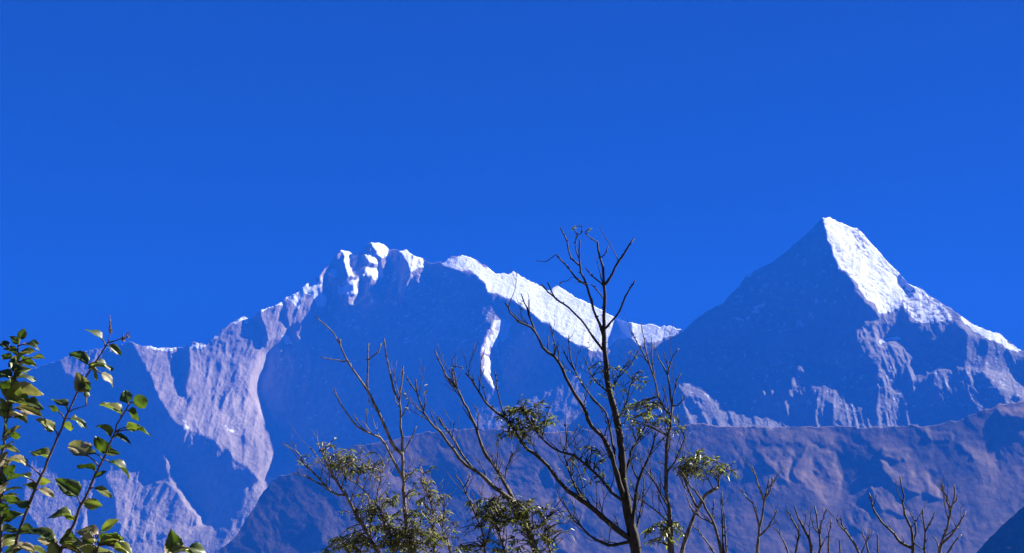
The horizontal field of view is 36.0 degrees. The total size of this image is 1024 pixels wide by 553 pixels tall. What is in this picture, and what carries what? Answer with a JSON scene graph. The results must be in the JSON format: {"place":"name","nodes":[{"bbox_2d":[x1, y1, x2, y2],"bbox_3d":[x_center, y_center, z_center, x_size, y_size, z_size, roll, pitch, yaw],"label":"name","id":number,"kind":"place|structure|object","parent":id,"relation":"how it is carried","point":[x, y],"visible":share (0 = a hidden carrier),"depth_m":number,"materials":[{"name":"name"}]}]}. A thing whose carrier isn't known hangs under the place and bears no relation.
{"place":"outdoors","nodes":[
{"label":"outdoors","id":0,"kind":"place"},
{"bbox_2d":[0,242,682,552],"bbox_3d":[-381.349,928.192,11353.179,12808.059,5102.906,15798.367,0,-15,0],"label":"mountain massif","id":1,"kind":"structure","parent":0,"point":[227,410],"depth_m":14623.99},
{"bbox_2d":[0,0,1023,371],"label":"sky","id":2,"kind":"structure","parent":0,"point":[176,172],"materials":[{"name":"blue"}]},
{"bbox_2d":[216,401,1023,552],"bbox_3d":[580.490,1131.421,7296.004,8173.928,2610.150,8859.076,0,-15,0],"label":"foothills","id":3,"kind":"structure","parent":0,"point":[844,471],"depth_m":8986.03,"materials":[{"name":"stone"}]},
{"bbox_2d":[566,217,1023,431],"bbox_3d":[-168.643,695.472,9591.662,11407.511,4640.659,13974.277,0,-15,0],"label":"snow peak","id":4,"kind":"structure","parent":0,"point":[827,321],"depth_m":12578.87,"materials":[{"name":"white snow"}]},
{"bbox_2d":[976,506,1023,552],"bbox_3d":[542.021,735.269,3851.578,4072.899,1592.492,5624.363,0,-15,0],"label":"hillside","id":5,"kind":"structure","parent":0,"point":[1007,536],"depth_m":4766.11,"materials":[{"name":"blue"}]},
{"bbox_3d":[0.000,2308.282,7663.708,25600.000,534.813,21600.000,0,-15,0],"label":"ground","id":6,"kind":"structure","parent":0,"visible":0},
{"bbox_2d":[0,328,44,552],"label":"leafy shrub","id":7,"kind":"object","parent":6,"relation":"on","point":[13,390],"visible":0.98,"depth_m":5.34,"materials":[{"name":"green plant"}]},
{"bbox_2d":[3,315,205,552],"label":"leafy shrub","id":8,"kind":"object","parent":6,"relation":"on","point":[69,540],"visible":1,"depth_m":5.00,"materials":[{"name":"green plant"}]},
{"bbox_2d":[280,316,462,552],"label":"leafy tree","id":9,"kind":"object","parent":6,"relation":"on","point":[407,532],"visible":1,"depth_m":11.37,"materials":[{"name":"green plant"}]},
{"bbox_2d":[398,347,575,552],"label":"spreading tree","id":10,"kind":"object","parent":6,"relation":"on","point":[519,516],"visible":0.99,"depth_m":12.38,"materials":[{"name":"green plant"}]},
{"bbox_2d":[461,225,673,552],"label":"bare tree","id":11,"kind":"object","parent":6,"relation":"on","point":[631,536],"visible":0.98,"depth_m":13.92,"materials":[{"name":"brown plant"}]},
{"bbox_2d":[618,312,738,552],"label":"slender tree","id":12,"kind":"object","parent":6,"relation":"on","point":[668,529],"visible":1,"depth_m":13.24,"materials":[{"name":"green plant"}]},
{"bbox_2d":[680,465,728,552],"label":"bare sapling","id":13,"kind":"object","parent":6,"relation":"on","point":[722,549],"visible":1,"depth_m":12.63,"materials":[{"name":"brown plant"}]},
{"bbox_2d":[739,460,784,552],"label":"bare sapling","id":14,"kind":"object","parent":6,"relation":"on","point":[764,498],"visible":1,"depth_m":15.50,"materials":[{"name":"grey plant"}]},
{"bbox_2d":[773,506,832,552],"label":"bare sapling","id":15,"kind":"object","parent":6,"relation":"on","point":[809,539],"visible":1,"depth_m":16.02,"materials":[{"name":"brown plant"}]},
{"bbox_2d":[828,510,878,552],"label":"bare sapling","id":16,"kind":"object","parent":6,"relation":"on","point":[842,527],"visible":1,"depth_m":16.01,"materials":[{"name":"brown plant"}]},
{"bbox_2d":[868,477,934,552],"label":"bare sapling","id":17,"kind":"object","parent":6,"relation":"on","point":[912,546],"visible":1,"depth_m":15.02,"materials":[{"name":"brown plant"}]},
{"bbox_2d":[932,470,966,552],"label":"bare sapling","id":18,"kind":"object","parent":6,"relation":"on","point":[942,541],"visible":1,"depth_m":15.01,"materials":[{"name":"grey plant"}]}
]}

